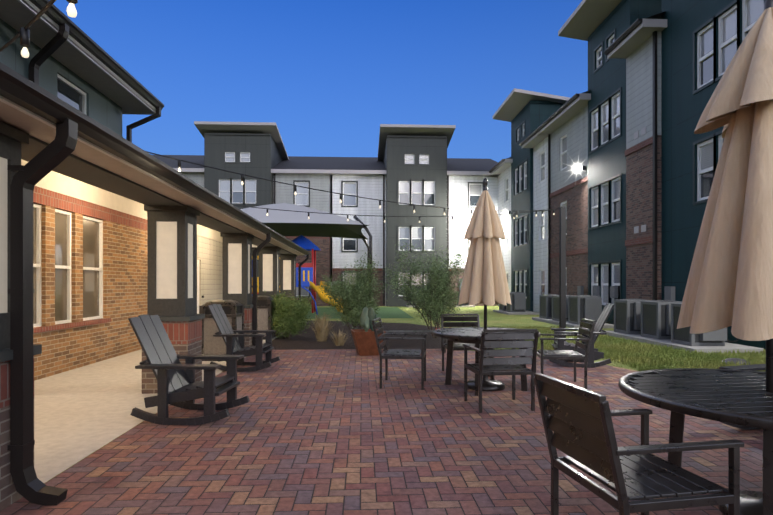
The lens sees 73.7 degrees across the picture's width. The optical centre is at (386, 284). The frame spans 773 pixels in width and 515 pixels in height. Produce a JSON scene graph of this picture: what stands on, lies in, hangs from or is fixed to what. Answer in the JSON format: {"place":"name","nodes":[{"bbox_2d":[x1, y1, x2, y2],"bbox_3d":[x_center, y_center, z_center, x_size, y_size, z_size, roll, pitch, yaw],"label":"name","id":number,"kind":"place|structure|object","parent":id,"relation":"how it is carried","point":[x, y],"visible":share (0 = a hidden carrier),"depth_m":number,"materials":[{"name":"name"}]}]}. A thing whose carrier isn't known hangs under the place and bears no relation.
{"place":"outdoors","nodes":[
{"label":"outdoors","id":0,"kind":"place"},
{"bbox_2d":[49,0,587,161],"label":"sky","id":1,"kind":"structure","parent":0,"point":[328,73],"materials":[{"name":"blue"}]},
{"bbox_2d":[152,121,498,306],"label":"building","id":2,"kind":"structure","parent":0,"point":[411,164],"depth_m":31.65,"materials":[{"name":"grey paint"}]},
{"bbox_2d":[0,349,762,514],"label":"patio","id":3,"kind":"structure","parent":0,"point":[324,432],"depth_m":4.16,"materials":[{"name":"red brick"}]},
{"bbox_2d":[128,314,249,424],"bbox_3d":[-2.000,0.838,5.264,1.020,1.048,0.810,0,0,3],"label":"rocker","id":4,"kind":"object","parent":3,"relation":"on","point":[178,386],"visible":0.98,"depth_m":5.07,"materials":[{"name":"grey wood"}]},
{"bbox_2d":[207,304,279,371],"bbox_3d":[-2.284,0.838,8.282,1.020,1.048,0.810,0,0,1],"label":"rocker","id":5,"kind":"object","parent":3,"relation":"on","point":[226,332],"visible":0.88,"depth_m":8.09,"materials":[{"name":"grey wood"}]},
{"bbox_2d":[350,307,385,355],"bbox_3d":[-0.362,0.893,9.922,0.600,0.928,0.600,0,0,-11],"label":"planter","id":6,"kind":"object","parent":3,"relation":"on","point":[364,340],"visible":0.85,"depth_m":9.73,"materials":[{"name":"orange ceramic"}]},
{"bbox_2d":[372,317,426,389],"bbox_3d":[0.189,0.912,6.942,0.687,0.890,0.630,0,0,7],"label":"chair","id":7,"kind":"object","parent":3,"relation":"on","point":[386,354],"visible":0.92,"depth_m":6.69,"materials":[{"name":"grey wood"}]},
{"bbox_2d":[383,330,445,352],"bbox_3d":[0.551,1.146,10.316,1.250,0.412,0.400,0,0,-3],"label":"chair","id":8,"kind":"object","parent":3,"relation":"on","point":[413,331],"visible":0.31,"depth_m":10.27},
{"bbox_2d":[441,314,489,376],"bbox_3d":[1.190,0.912,7.827,0.651,0.890,0.707,0,0,-3],"label":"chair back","id":9,"kind":"object","parent":3,"relation":"on","point":[459,317],"visible":0.42,"depth_m":8.10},
{"bbox_2d":[458,178,510,390],"bbox_3d":[1.276,-0.018,6.744,0.622,2.750,0.615,0,0,-33],"label":"umbrella","id":10,"kind":"object","parent":3,"relation":"on","point":[484,281],"visible":0.98,"depth_m":6.60,"materials":[{"name":"beige fabric"}]},
{"bbox_2d":[432,327,539,395],"bbox_3d":[1.292,0.987,6.737,1.379,0.744,1.379,0,0,-3],"label":"table","id":11,"kind":"object","parent":3,"relation":"on","point":[470,335],"visible":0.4,"depth_m":6.54,"materials":[{"name":"black metal"}]},
{"bbox_2d":[463,329,538,412],"bbox_3d":[1.246,0.912,5.690,0.630,0.890,0.687,0,0,-8],"label":"chair","id":12,"kind":"object","parent":3,"relation":"on","point":[508,363],"visible":0.98,"depth_m":5.43,"materials":[{"name":"grey wood"}]},
{"bbox_2d":[535,318,594,388],"bbox_3d":[2.350,0.912,6.880,0.687,0.890,0.630,0,0,7],"label":"chair","id":13,"kind":"object","parent":3,"relation":"on","point":[574,355],"visible":0.81,"depth_m":6.62,"materials":[{"name":"grey wood"}]},
{"bbox_2d":[549,303,613,367],"bbox_3d":[3.239,0.838,8.677,1.020,1.048,0.810,0,0,12],"label":"rocker","id":14,"kind":"object","parent":3,"relation":"on","point":[594,354],"visible":0.69,"depth_m":8.42,"materials":[{"name":"grey wood"}]},
{"bbox_2d":[534,373,743,514],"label":"chair","id":15,"kind":"object","parent":3,"relation":"on","point":[577,420],"visible":1,"depth_m":2.34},
{"bbox_2d":[619,368,772,514],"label":"table","id":16,"kind":"object","parent":3,"relation":"on","point":[740,397],"visible":0.96,"depth_m":2.92,"materials":[{"name":"black metal"}]},
{"bbox_2d":[677,0,772,514],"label":"umbrella","id":17,"kind":"object","parent":3,"relation":"on","point":[730,280],"visible":0.96,"depth_m":2.92,"materials":[{"name":"beige fabric"}]},
{"bbox_2d":[719,364,765,429],"bbox_3d":[3.635,0.838,4.572,1.020,1.048,0.810,0,0,-18],"label":"chair","id":18,"kind":"object","parent":3,"relation":"on","point":[758,367],"visible":0.25,"depth_m":4.79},
{"bbox_2d":[44,306,765,483],"bbox_3d":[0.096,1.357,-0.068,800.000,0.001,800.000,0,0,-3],"label":"ground grass","id":19,"kind":"structure","parent":0,"point":[495,319],"depth_m":18.82,"materials":[{"name":"green plant"}]},
{"bbox_2d":[0,0,309,510],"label":"building","id":20,"kind":"structure","parent":19,"relation":"on","point":[107,230],"depth_m":6.99,"materials":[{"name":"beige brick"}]},
{"bbox_2d":[34,337,276,482],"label":"porch slab","id":21,"kind":"structure","parent":19,"relation":"on","point":[81,413],"depth_m":5.58,"materials":[{"name":"concrete"}]},
{"bbox_2d":[199,300,244,360],"bbox_3d":[-2.977,0.820,9.346,0.650,1.075,0.650,0,0,-3],"label":"bin","id":22,"kind":"object","parent":21,"relation":"on","point":[233,310],"visible":0.67,"depth_m":9.05,"materials":[{"name":"beige"}]},
{"bbox_2d":[257,296,275,339],"bbox_3d":[-3.144,0.820,12.842,0.650,1.075,0.650,0,0,-3],"label":"bin","id":23,"kind":"object","parent":21,"relation":"on","point":[264,310],"visible":0.48,"depth_m":12.55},
{"bbox_2d":[0,0,565,340],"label":"string lights","id":24,"kind":"object","parent":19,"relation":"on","point":[23,34],"visible":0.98,"depth_m":7.61,"materials":[{"name":"black"}]},
{"bbox_2d":[306,307,412,318],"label":"play turf","id":25,"kind":"structure","parent":19,"relation":"on","point":[390,312],"depth_m":23.87,"materials":[{"name":"green plant"}]},
{"bbox_2d":[240,203,371,313],"bbox_3d":[-5.090,-1.365,25.689,8.643,5.455,7.800,0,0,-3],"label":"playground","id":26,"kind":"object","parent":25,"relation":"on","point":[300,225],"visible":0.48,"depth_m":24.19,"materials":[{"name":"grey"}]},
{"bbox_2d":[272,320,458,349],"bbox_3d":[-1.616,1.353,15.586,6.423,0.001,11.076,0,0,-27],"label":"mulch bed","id":27,"kind":"object","parent":19,"relation":"on","point":[308,339],"visible":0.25,"depth_m":12.42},
{"bbox_2d":[265,289,313,338],"bbox_3d":[-2.397,0.738,12.891,1.223,1.252,1.279,0,0,-24],"label":"shrub","id":28,"kind":"object","parent":27,"relation":"on","point":[290,318],"visible":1,"depth_m":12.63,"materials":[{"name":"green plant"}]},
{"bbox_2d":[319,250,396,328],"bbox_3d":[-0.761,0.255,13.420,2.011,2.218,1.720,0,0,-3],"label":"shrub","id":29,"kind":"object","parent":27,"relation":"on","point":[354,302],"visible":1,"depth_m":13.20,"materials":[{"name":"green plant"}]},
{"bbox_2d":[307,313,450,345],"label":"bed plants","id":30,"kind":"object","parent":27,"relation":"on","point":[322,323],"visible":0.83,"depth_m":12.15,"materials":[{"name":"beige plant"}]},
{"bbox_2d":[381,238,468,337],"bbox_3d":[1.098,0.085,12.962,2.439,2.552,2.021,0,0,-3],"label":"shrub","id":31,"kind":"object","parent":27,"relation":"on","point":[435,301],"visible":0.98,"depth_m":12.84,"materials":[{"name":"green plant"}]},
{"bbox_2d":[406,292,763,364],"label":"air conditioning units","id":32,"kind":"object","parent":19,"relation":"on","point":[654,322],"visible":0.62,"depth_m":13.01,"materials":[{"name":"grey metal"}]},
{"bbox_2d":[491,325,765,371],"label":"grass tufts","id":33,"kind":"object","parent":19,"relation":"on","point":[628,350],"visible":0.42,"depth_m":9.66,"materials":[{"name":"green plant"}]},
{"bbox_2d":[489,0,765,349],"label":"building","id":34,"kind":"structure","parent":0,"point":[657,69],"depth_m":16.55,"materials":[{"name":"teal paint"}]},
{"bbox_2d":[507,166,585,212],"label":"flood fixtures","id":35,"kind":"object","parent":34,"relation":"attached to","point":[582,168],"visible":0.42,"depth_m":19.68,"materials":[{"name":"grey"}]},
{"bbox_2d":[560,156,583,179],"bbox_3d":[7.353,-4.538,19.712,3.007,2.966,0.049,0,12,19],"label":"wall light","id":36,"kind":"object","parent":34,"relation":"attached to","point":[576,167],"visible":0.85,"depth_m":19.75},
{"bbox_2d":[577,127,738,342],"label":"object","id":37,"kind":"object","parent":34,"relation":"attached to","point":[669,292],"visible":0.27,"depth_m":15.51,"materials":[{"name":"black"}]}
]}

